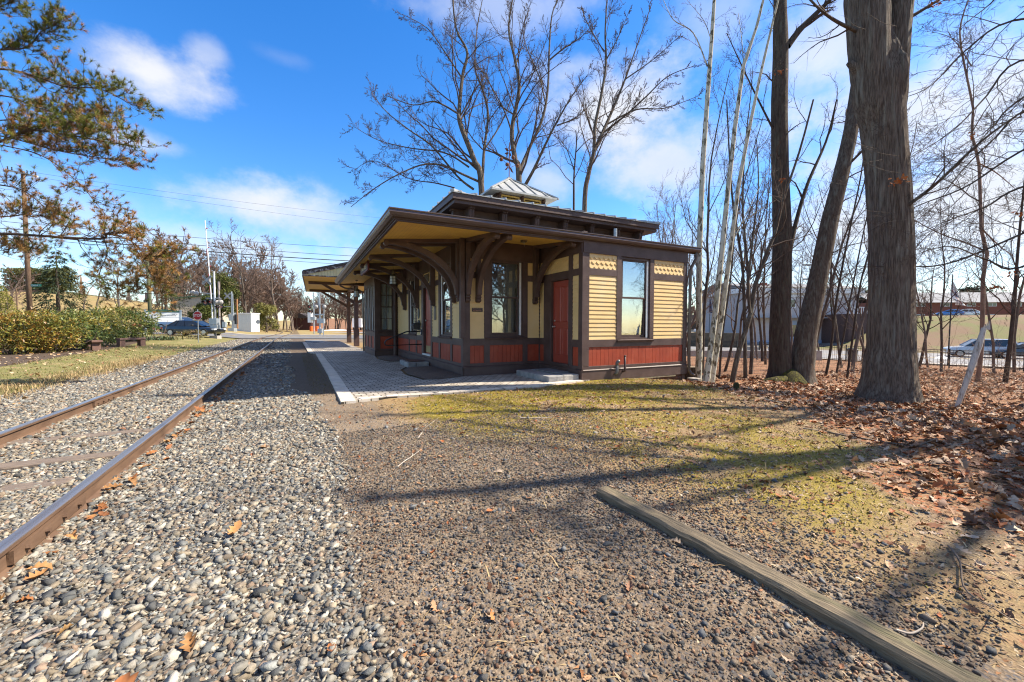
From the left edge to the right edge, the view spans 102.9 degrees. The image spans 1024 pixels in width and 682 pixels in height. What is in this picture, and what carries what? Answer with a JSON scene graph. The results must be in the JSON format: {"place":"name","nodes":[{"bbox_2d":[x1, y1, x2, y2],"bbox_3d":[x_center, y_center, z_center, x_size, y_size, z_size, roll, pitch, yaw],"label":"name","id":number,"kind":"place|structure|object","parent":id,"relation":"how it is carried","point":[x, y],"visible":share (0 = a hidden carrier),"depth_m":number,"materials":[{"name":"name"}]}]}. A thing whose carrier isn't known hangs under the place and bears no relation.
{"place":"outdoors","nodes":[
{"label":"outdoors","id":0,"kind":"place"},
{"bbox_2d":[0,418,417,681],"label":"gravel","id":1,"kind":"structure","parent":0,"point":[74,658],"depth_m":2.29,"materials":[{"name":"gravel"}]},
{"bbox_2d":[130,332,364,338],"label":"road","id":2,"kind":"structure","parent":0,"point":[230,335],"depth_m":48.05,"materials":[{"name":"asphalt"}]},
{"bbox_2d":[306,342,589,404],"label":"path","id":3,"kind":"structure","parent":0,"point":[360,372],"depth_m":9.96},
{"bbox_2d":[302,262,363,345],"bbox_3d":[-11.409,-2.338,29.363,6.260,5.300,12.080,-1,2,-26],"label":"platform canopy","id":4,"kind":"object","parent":3,"relation":"on","point":[320,279],"visible":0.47,"depth_m":26.52,"materials":[{"name":"wood"}]},
{"bbox_2d":[303,342,582,403],"bbox_3d":[-7.292,0.579,20.756,5.474,0.121,28.374,-1,2,-28],"label":"path edging","id":5,"kind":"object","parent":3,"relation":"on","point":[342,391],"visible":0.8,"depth_m":8.76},
{"bbox_2d":[516,368,578,381],"bbox_3d":[0.872,0.860,10.387,0.890,0.215,1.600,-1,2,-27],"label":"stone step","id":6,"kind":"object","parent":3,"relation":"on","point":[548,375],"visible":0.88,"depth_m":10.02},
{"bbox_2d":[0,290,1023,681],"bbox_3d":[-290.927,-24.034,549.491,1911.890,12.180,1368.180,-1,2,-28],"label":"ground","id":7,"kind":"structure","parent":0,"point":[962,330],"depth_m":2.70,"materials":[{"name":"soil"}]},
{"bbox_2d":[0,286,27,349],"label":"golden conifer","id":8,"kind":"object","parent":7,"relation":"on","point":[11,301],"visible":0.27,"depth_m":21.03,"materials":[{"name":"yellow plant"}]},
{"bbox_2d":[6,166,36,312],"bbox_3d":[-37.797,-6.761,31.793,2.400,13.473,0.340,0,2,0],"label":"utility pole","id":9,"kind":"object","parent":7,"relation":"on","point":[29,302],"visible":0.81,"depth_m":31.73,"materials":[{"name":"brown wood"}]},
{"bbox_2d":[0,246,55,311],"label":"bare tree","id":10,"kind":"object","parent":7,"relation":"on","point":[18,283],"visible":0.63,"depth_m":43.02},
{"bbox_2d":[0,310,64,354],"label":"rhododendron","id":11,"kind":"object","parent":7,"relation":"on","point":[5,315],"visible":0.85,"depth_m":17.54,"materials":[{"name":"green plant"}]},
{"bbox_2d":[0,477,74,490],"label":"railroad tie","id":12,"kind":"object","parent":7,"relation":"on","point":[25,486],"visible":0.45,"depth_m":3.47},
{"bbox_2d":[0,266,78,291],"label":"clipped hedge","id":13,"kind":"object","parent":7,"relation":"on","point":[16,270],"visible":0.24,"depth_m":96.59,"materials":[{"name":"green plant"}]},
{"bbox_2d":[0,306,93,352],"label":"rhododendron","id":14,"kind":"object","parent":7,"relation":"on","point":[62,343],"visible":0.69,"depth_m":18.45,"materials":[{"name":"green plant"}]},
{"bbox_2d":[21,251,92,314],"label":"conifer","id":15,"kind":"object","parent":7,"relation":"on","point":[60,272],"visible":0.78,"depth_m":69.40,"materials":[{"name":"green plant"}]},
{"bbox_2d":[0,450,123,470],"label":"railroad tie","id":16,"kind":"object","parent":7,"relation":"on","point":[20,464],"visible":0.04,"depth_m":4.08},
{"bbox_2d":[26,307,110,350],"bbox_3d":[-22.103,-0.586,20.312,3.051,2.296,3.022,-1,2,-28],"label":"rhododendron","id":17,"kind":"object","parent":7,"relation":"on","point":[95,329],"visible":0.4,"depth_m":20.51,"materials":[{"name":"green plant"}]},
{"bbox_2d":[6,428,153,444],"bbox_3d":[-5.464,1.258,4.952,2.000,0.181,0.200,-1,2,-28],"label":"railroad tie","id":18,"kind":"object","parent":7,"relation":"on","point":[100,434],"visible":0.07,"depth_m":5.03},
{"bbox_2d":[0,354,171,401],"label":"dry grass","id":19,"kind":"structure","parent":7,"relation":"on","point":[100,370],"depth_m":10.47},
{"bbox_2d":[62,309,130,345],"bbox_3d":[-24.065,-0.683,23.511,3.213,2.448,3.440,-1,2,-28],"label":"rhododendron","id":20,"kind":"object","parent":7,"relation":"on","point":[113,330],"visible":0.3,"depth_m":23.71,"materials":[{"name":"green plant"}]},
{"bbox_2d":[0,0,199,317],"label":"pine tree","id":21,"kind":"object","parent":7,"relation":"on","point":[78,119],"visible":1,"depth_m":10.43,"materials":[{"name":"green plant"}]},
{"bbox_2d":[0,343,201,393],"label":"fallen leaves","id":22,"kind":"object","parent":7,"relation":"on","point":[19,362],"visible":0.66,"depth_m":16.17,"materials":[{"name":"brown plant"}]},
{"bbox_2d":[0,343,208,396],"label":"grass","id":23,"kind":"structure","parent":7,"relation":"on","point":[91,362],"depth_m":14.35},
{"bbox_2d":[82,248,142,322],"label":"bare tree","id":24,"kind":"object","parent":7,"relation":"on","point":[116,295],"visible":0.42,"depth_m":61.94,"materials":[{"name":"brown plant"}]},
{"bbox_2d":[75,304,162,341],"bbox_3d":[-26.611,-1.086,27.471,4.752,2.936,4.560,-1,2,-28],"label":"rhododendron","id":25,"kind":"object","parent":7,"relation":"on","point":[127,314],"visible":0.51,"depth_m":27.55,"materials":[{"name":"green plant"}]},
{"bbox_2d":[0,330,282,447],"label":"rail","id":26,"kind":"object","parent":7,"relation":"on","point":[31,427],"visible":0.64,"depth_m":6.41,"materials":[{"name":"metal"}]},
{"bbox_2d":[0,330,291,586],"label":"rail","id":27,"kind":"object","parent":7,"relation":"on","point":[17,545],"visible":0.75,"depth_m":3.07,"materials":[{"name":"metal"}]},
{"bbox_2d":[144,309,181,331],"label":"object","id":28,"kind":"object","parent":7,"relation":"on","point":[169,316],"visible":0.52,"depth_m":39.08,"materials":[{"name":"white"}]},
{"bbox_2d":[0,366,326,451],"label":"gravel","id":29,"kind":"structure","parent":7,"relation":"on","point":[178,387],"depth_m":6.96,"materials":[{"name":"gravel"}]},
{"bbox_2d":[0,371,336,681],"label":"fallen leaves","id":30,"kind":"object","parent":7,"relation":"on","point":[189,642],"visible":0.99,"depth_m":2.61,"materials":[{"name":"orange plant"}]},
{"bbox_2d":[141,232,202,307],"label":"bare tree","id":31,"kind":"object","parent":7,"relation":"on","point":[177,262],"visible":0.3,"depth_m":99.73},
{"bbox_2d":[178,244,207,295],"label":"bare tree","id":32,"kind":"object","parent":7,"relation":"on","point":[193,274],"visible":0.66,"depth_m":101.02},
{"bbox_2d":[161,320,225,335],"bbox_3d":[-29.722,-1.221,38.181,4.940,1.470,2.170,0,2,0],"label":"parked car","id":33,"kind":"object","parent":7,"relation":"on","point":[180,326],"visible":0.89,"depth_m":37.37,"materials":[{"name":"blue paint"}]},
{"bbox_2d":[100,339,291,374],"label":"gravel","id":34,"kind":"structure","parent":7,"relation":"on","point":[203,352],"depth_m":16.98,"materials":[{"name":"gravel"}]},
{"bbox_2d":[174,294,230,321],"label":"building","id":35,"kind":"structure","parent":7,"relation":"on","point":[193,300],"depth_m":83.51,"materials":[{"name":"grey"}]},
{"bbox_2d":[190,222,226,338],"bbox_3d":[-28.213,-5.593,37.759,3.177,11.022,0.770,0,2,0],"label":"crossing signal","id":36,"kind":"object","parent":7,"relation":"on","point":[216,323],"visible":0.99,"depth_m":37.75,"materials":[{"name":"metal"}]},
{"bbox_2d":[198,271,245,319],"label":"cedar tree","id":37,"kind":"object","parent":7,"relation":"on","point":[226,287],"visible":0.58,"depth_m":77.47,"materials":[{"name":"green plant"}]},
{"bbox_2d":[207,219,268,312],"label":"bare tree","id":38,"kind":"object","parent":7,"relation":"on","point":[244,291],"visible":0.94,"depth_m":81.03,"materials":[{"name":"brown plant"}]},
{"bbox_2d":[233,313,259,331],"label":"signal cabin","id":39,"kind":"object","parent":7,"relation":"on","point":[247,322],"visible":0.67,"depth_m":72.01,"materials":[{"name":"metal"}]},
{"bbox_2d":[227,237,278,312],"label":"bare tree","id":40,"kind":"object","parent":7,"relation":"on","point":[259,266],"visible":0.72,"depth_m":95.18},
{"bbox_2d":[251,302,279,331],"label":"evergreen bush","id":41,"kind":"object","parent":7,"relation":"on","point":[267,310],"visible":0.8,"depth_m":81.46,"materials":[{"name":"green plant"}]},
{"bbox_2d":[238,235,301,331],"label":"bare tree","id":42,"kind":"object","parent":7,"relation":"on","point":[271,283],"visible":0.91,"depth_m":85.97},
{"bbox_2d":[291,313,318,329],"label":"barn","id":43,"kind":"structure","parent":7,"relation":"on","point":[302,324],"depth_m":119.98,"materials":[{"name":"brown"}]},
{"bbox_2d":[403,366,460,378],"bbox_3d":[-2.396,0.840,11.582,1.280,0.065,3.290,-1,2,-28],"label":"mulch bed","id":44,"kind":"object","parent":7,"relation":"on","point":[428,372],"visible":0.95,"depth_m":10.83,"materials":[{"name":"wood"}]},
{"bbox_2d":[338,0,526,206],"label":"bare tree","id":45,"kind":"object","parent":7,"relation":"on","point":[476,166],"visible":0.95,"depth_m":25.16,"materials":[{"name":"grey plant"}]},
{"bbox_2d":[334,177,701,380],"bbox_3d":[-0.945,-2.463,16.039,10.158,7.570,13.971,-1,2,-27],"label":"train station","id":46,"kind":"object","parent":7,"relation":"on","point":[591,296],"visible":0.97,"depth_m":10.97,"materials":[{"name":"brown paint"}]},
{"bbox_2d":[377,283,392,331],"bbox_3d":[-5.422,-1.442,17.642,0.840,2.122,0.289,-1,2,-27],"label":"window","id":47,"kind":"structure","parent":46,"relation":"in","point":[386,292],"depth_m":17.71,"materials":[{"name":"glass"}]},
{"bbox_2d":[437,263,451,338],"bbox_3d":[-1.857,-1.142,11.858,0.289,2.122,1.210,-1,2,-27],"label":"window","id":48,"kind":"structure","parent":46,"relation":"in","point":[444,334],"depth_m":12.17,"materials":[{"name":"glass"}]},
{"bbox_2d":[485,260,527,339],"bbox_3d":[-0.282,-1.131,11.341,1.265,2.142,0.699,-1,2,-27],"label":"window","id":49,"kind":"structure","parent":46,"relation":"in","point":[511,335],"depth_m":11.26,"materials":[{"name":"brown paint"}]},
{"bbox_2d":[552,280,567,363],"bbox_3d":[1.285,-0.500,10.702,0.127,2.150,0.790,-1,2,-27],"label":"door","id":50,"kind":"structure","parent":46,"relation":"in","point":[560,319],"depth_m":10.74,"materials":[{"name":"red paint"}]},
{"bbox_2d":[617,257,653,341],"bbox_3d":[3.175,-1.056,10.635,1.250,2.147,0.235,-1,2,-27],"label":"window","id":51,"kind":"structure","parent":46,"relation":"in","point":[629,325],"depth_m":10.76,"materials":[{"name":"brown paint"}]},
{"bbox_2d":[451,0,598,184],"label":"bare tree","id":52,"kind":"object","parent":7,"relation":"on","point":[515,161],"visible":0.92,"depth_m":23.80,"materials":[{"name":"grey plant"}]},
{"bbox_2d":[524,65,621,209],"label":"bare tree","id":53,"kind":"object","parent":7,"relation":"on","point":[568,151],"visible":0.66,"depth_m":26.82,"materials":[{"name":"brown plant"}]},
{"bbox_2d":[559,0,707,211],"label":"bare tree","id":54,"kind":"object","parent":7,"relation":"on","point":[597,144],"visible":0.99,"depth_m":19.95,"materials":[{"name":"grey plant"}]},
{"bbox_2d":[312,381,1022,681],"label":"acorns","id":55,"kind":"object","parent":7,"relation":"on","point":[747,654],"visible":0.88,"depth_m":2.52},
{"bbox_2d":[320,403,1023,681],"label":"grit","id":56,"kind":"object","parent":7,"relation":"on","point":[717,636],"visible":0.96,"depth_m":2.30,"materials":[{"name":"gravel"}]},
{"bbox_2d":[321,378,1023,681],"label":"leaf scraps","id":57,"kind":"object","parent":7,"relation":"on","point":[629,585],"visible":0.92,"depth_m":3.92,"materials":[{"name":"plant"}]},
{"bbox_2d":[322,379,1023,681],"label":"leaf bits","id":58,"kind":"object","parent":7,"relation":"on","point":[843,671],"visible":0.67,"depth_m":2.73,"materials":[{"name":"brown plant"}]},
{"bbox_2d":[324,380,1023,681],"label":"chips","id":59,"kind":"object","parent":7,"relation":"on","point":[765,673],"visible":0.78,"depth_m":2.60,"materials":[{"name":"stone"}]},
{"bbox_2d":[330,378,1023,681],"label":"straw","id":60,"kind":"object","parent":7,"relation":"on","point":[887,513],"visible":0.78,"depth_m":3.96,"materials":[{"name":"beige plant"}]},
{"bbox_2d":[638,166,721,305],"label":"bare tree","id":61,"kind":"object","parent":7,"relation":"on","point":[674,216],"visible":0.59,"depth_m":20.61,"materials":[{"name":"brown plant"}]},
{"bbox_2d":[367,379,1021,598],"bbox_3d":[3.178,1.270,7.161,10.419,0.494,8.235,-1,2,-28],"label":"moss","id":62,"kind":"object","parent":7,"relation":"on","point":[643,384],"visible":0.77,"depth_m":5.19,"materials":[{"name":"green plant"}]},
{"bbox_2d":[654,170,734,338],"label":"bare tree","id":63,"kind":"object","parent":7,"relation":"on","point":[693,320],"visible":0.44,"depth_m":28.39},
{"bbox_2d":[661,0,736,380],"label":"sycamore tree","id":64,"kind":"object","parent":7,"relation":"on","point":[699,352],"visible":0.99,"depth_m":12.64,"materials":[{"name":"beige plant"}]},
{"bbox_2d":[659,185,738,365],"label":"bare tree","id":65,"kind":"object","parent":7,"relation":"on","point":[685,245],"visible":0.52,"depth_m":19.27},
{"bbox_2d":[658,34,770,373],"bbox_3d":[7.696,-4.892,15.878,3.130,12.703,5.664,-1,2,-28],"label":"bare tree","id":66,"kind":"object","parent":7,"relation":"on","point":[706,248],"visible":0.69,"depth_m":15.82,"materials":[{"name":"brown plant"}]},
{"bbox_2d":[689,116,769,377],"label":"bare tree","id":67,"kind":"object","parent":7,"relation":"on","point":[721,344],"visible":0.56,"depth_m":13.54,"materials":[{"name":"brown plant"}]},
{"bbox_2d":[702,0,770,381],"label":"sycamore tree","id":68,"kind":"object","parent":7,"relation":"on","point":[709,357],"visible":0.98,"depth_m":11.55,"materials":[{"name":"beige plant"}]},
{"bbox_2d":[710,0,780,382],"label":"sycamore tree","id":69,"kind":"object","parent":7,"relation":"on","point":[723,298],"visible":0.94,"depth_m":11.86,"materials":[{"name":"beige plant"}]},
{"bbox_2d":[695,165,808,371],"bbox_3d":[10.689,-3.435,17.471,3.387,9.948,4.546,-1,2,-28],"label":"bare tree","id":70,"kind":"object","parent":7,"relation":"on","point":[733,336],"visible":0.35,"depth_m":17.89,"materials":[{"name":"brown plant"}]},
{"bbox_2d":[686,350,821,360],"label":"wall","id":71,"kind":"structure","parent":7,"relation":"on","point":[818,354],"depth_m":29.93,"materials":[{"name":"concrete"}]},
{"bbox_2d":[703,169,812,343],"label":"bare tree","id":72,"kind":"object","parent":7,"relation":"on","point":[740,328],"visible":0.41,"depth_m":20.02,"materials":[{"name":"brown plant"}]},
{"bbox_2d":[716,176,803,359],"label":"bare tree","id":73,"kind":"object","parent":7,"relation":"on","point":[755,342],"visible":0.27,"depth_m":28.25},
{"bbox_2d":[717,93,806,378],"bbox_3d":[7.997,-3.688,13.745,2.347,10.297,2.928,0,2,-12],"label":"bare tree","id":74,"kind":"object","parent":7,"relation":"on","point":[744,314],"visible":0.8,"depth_m":13.63,"materials":[{"name":"brown plant"}]},
{"bbox_2d":[710,72,827,382],"bbox_3d":[8.147,-3.456,13.039,3.467,9.771,2.356,-1,2,-28],"label":"bare tree","id":75,"kind":"object","parent":7,"relation":"on","point":[751,302],"visible":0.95,"depth_m":12.61,"materials":[{"name":"brown plant"}]},
{"bbox_2d":[736,140,807,364],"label":"bare tree","id":76,"kind":"object","parent":7,"relation":"on","point":[763,312],"visible":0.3,"depth_m":22.19,"materials":[{"name":"brown plant"}]},
{"bbox_2d":[723,0,843,383],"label":"twin trunk tree","id":77,"kind":"object","parent":7,"relation":"on","point":[780,363],"visible":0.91,"depth_m":13.99,"materials":[{"name":"brown plant"}]},
{"bbox_2d":[702,282,864,344],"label":"grey house","id":78,"kind":"structure","parent":7,"relation":"on","point":[727,328],"depth_m":62.16,"materials":[{"name":"white"}]},
{"bbox_2d":[710,13,860,373],"bbox_3d":[10.538,-5.641,16.130,3.362,14.446,5.302,-2,3,-44],"label":"bare tree","id":79,"kind":"object","parent":7,"relation":"on","point":[751,323],"visible":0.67,"depth_m":16.88,"materials":[{"name":"brown plant"}]},
{"bbox_2d":[596,486,989,681],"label":"landscape timber","id":80,"kind":"object","parent":7,"relation":"on","point":[909,656],"visible":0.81,"depth_m":1.91,"materials":[{"name":"wood"}]},
{"bbox_2d":[791,86,867,384],"bbox_3d":[11.732,-7.900,14.195,4.426,19.034,2.356,-1,2,-28],"label":"leaning tree","id":81,"kind":"object","parent":7,"relation":"on","point":[804,349],"visible":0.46,"depth_m":14.00,"materials":[{"name":"brown plant"}]},
{"bbox_2d":[791,124,867,375],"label":"bare tree","id":82,"kind":"object","parent":7,"relation":"on","point":[833,315],"visible":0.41,"depth_m":17.05,"materials":[{"name":"brown plant"}]},
{"bbox_2d":[792,160,867,367],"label":"bare tree","id":83,"kind":"object","parent":7,"relation":"on","point":[837,337],"visible":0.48,"depth_m":21.94,"materials":[{"name":"brown plant"}]},
{"bbox_2d":[798,172,867,352],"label":"bare tree","id":84,"kind":"object","parent":7,"relation":"on","point":[856,326],"visible":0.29,"depth_m":24.70,"materials":[{"name":"brown plant"}]},
{"bbox_2d":[821,307,866,342],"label":"dark brick annex","id":85,"kind":"object","parent":7,"relation":"on","point":[826,329],"visible":0.16,"depth_m":59.13,"materials":[{"name":"black"}]},
{"bbox_2d":[828,221,866,363],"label":"bare tree","id":86,"kind":"object","parent":7,"relation":"on","point":[862,336],"visible":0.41,"depth_m":26.84,"materials":[{"name":"brown plant"}]},
{"bbox_2d":[832,174,867,378],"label":"bare tree","id":87,"kind":"object","parent":7,"relation":"on","point":[852,340],"visible":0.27,"depth_m":16.01,"materials":[{"name":"brown plant"}]},
{"bbox_2d":[683,379,1023,576],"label":"fallen leaves","id":88,"kind":"object","parent":7,"relation":"on","point":[1001,517],"depth_m":4.45,"materials":[{"name":"plant"}]},
{"bbox_2d":[685,366,1023,449],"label":"fallen leaves","id":89,"kind":"object","parent":7,"relation":"on","point":[885,418],"visible":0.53,"depth_m":9.49,"materials":[{"name":"brown plant"}]},
{"bbox_2d":[686,340,1023,372],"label":"iron fence","id":90,"kind":"object","parent":7,"relation":"on","point":[706,347],"visible":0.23,"depth_m":28.08,"materials":[{"name":"black"}]},
{"bbox_2d":[793,115,928,343],"bbox_3d":[16.402,-4.648,19.373,3.626,12.492,4.793,0,2,-8],"label":"bare tree","id":91,"kind":"object","parent":7,"relation":"on","point":[825,307],"visible":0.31,"depth_m":19.47,"materials":[{"name":"brown plant"}]},
{"bbox_2d":[834,208,924,372],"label":"bare tree","id":92,"kind":"object","parent":7,"relation":"on","point":[842,341],"visible":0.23,"depth_m":18.04,"materials":[{"name":"brown plant"}]},
{"bbox_2d":[774,0,1023,405],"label":"oak tree","id":93,"kind":"object","parent":7,"relation":"on","point":[878,36],"visible":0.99,"depth_m":9.38,"materials":[{"name":"brown plant"}]},
{"bbox_2d":[797,0,1023,325],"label":"bare tree","id":94,"kind":"object","parent":7,"relation":"on","point":[943,221],"visible":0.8,"depth_m":9.76,"materials":[{"name":"brown plant"}]},
{"bbox_2d":[832,83,1004,370],"bbox_3d":[18.115,-5.089,18.791,6.959,13.491,5.662,-1,2,-28],"label":"bare tree","id":95,"kind":"object","parent":7,"relation":"on","point":[858,335],"visible":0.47,"depth_m":18.99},
{"bbox_2d":[858,292,1023,315],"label":"brick building","id":96,"kind":"structure","parent":7,"relation":"on","point":[995,307],"depth_m":92.14,"materials":[{"name":"grey"}]},
{"bbox_2d":[916,248,970,366],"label":"bare tree","id":97,"kind":"object","parent":7,"relation":"on","point":[927,331],"visible":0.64,"depth_m":26.69,"materials":[{"name":"brown plant"}]},
{"bbox_2d":[916,163,1002,371],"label":"bare tree","id":98,"kind":"object","parent":7,"relation":"on","point":[940,317],"visible":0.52,"depth_m":21.07,"materials":[{"name":"brown plant"}]},
{"bbox_2d":[913,0,1021,381],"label":"bare tree","id":99,"kind":"object","parent":7,"relation":"on","point":[982,324],"visible":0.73,"depth_m":16.12,"materials":[{"name":"brown plant"}]},
{"bbox_2d":[917,149,1023,373],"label":"bare tree","id":100,"kind":"object","parent":7,"relation":"on","point":[992,337],"visible":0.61,"depth_m":20.01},
{"bbox_2d":[917,315,1023,380],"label":"brush","id":101,"kind":"object","parent":7,"relation":"on","point":[970,357],"visible":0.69,"depth_m":19.21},
{"bbox_2d":[918,351,1023,411],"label":"brush","id":102,"kind":"object","parent":7,"relation":"on","point":[981,387],"visible":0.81,"depth_m":10.62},
{"bbox_2d":[954,321,989,406],"bbox_3d":[9.744,0.503,8.607,0.677,1.866,0.129,0,2,0],"label":"broken trunk","id":103,"kind":"object","parent":7,"relation":"on","point":[978,346],"visible":0.92,"depth_m":8.58,"materials":[{"name":"white wood"}]},
{"bbox_2d":[947,545,1023,627],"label":"fallen branch","id":104,"kind":"object","parent":7,"relation":"on","point":[961,569],"visible":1,"depth_m":2.12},
{"bbox_2d":[963,163,1023,383],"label":"bare tree","id":105,"kind":"object","parent":7,"relation":"on","point":[1012,320],"visible":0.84,"depth_m":15.52,"materials":[{"name":"brown plant"}]},
{"bbox_2d":[991,177,1023,372],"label":"bare tree","id":106,"kind":"object","parent":7,"relation":"on","point":[1015,331],"visible":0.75,"depth_m":23.80,"materials":[{"name":"brown plant"}]},
{"bbox_2d":[0,0,1023,323],"label":"sky","id":107,"kind":"structure","parent":0,"point":[257,97],"materials":[{"name":"blue"}]},
{"bbox_2d":[351,332,1022,365],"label":"street","id":108,"kind":"structure","parent":0,"point":[826,352],"depth_m":36.82,"materials":[{"name":"asphalt"}]},
{"bbox_2d":[943,339,1017,356],"bbox_3d":[43.599,0.635,38.065,4.635,1.720,2.180,2,3,35],"label":"parked car","id":109,"kind":"object","parent":108,"relation":"on","point":[1004,343],"visible":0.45,"depth_m":37.74,"materials":[{"name":"grey paint"}]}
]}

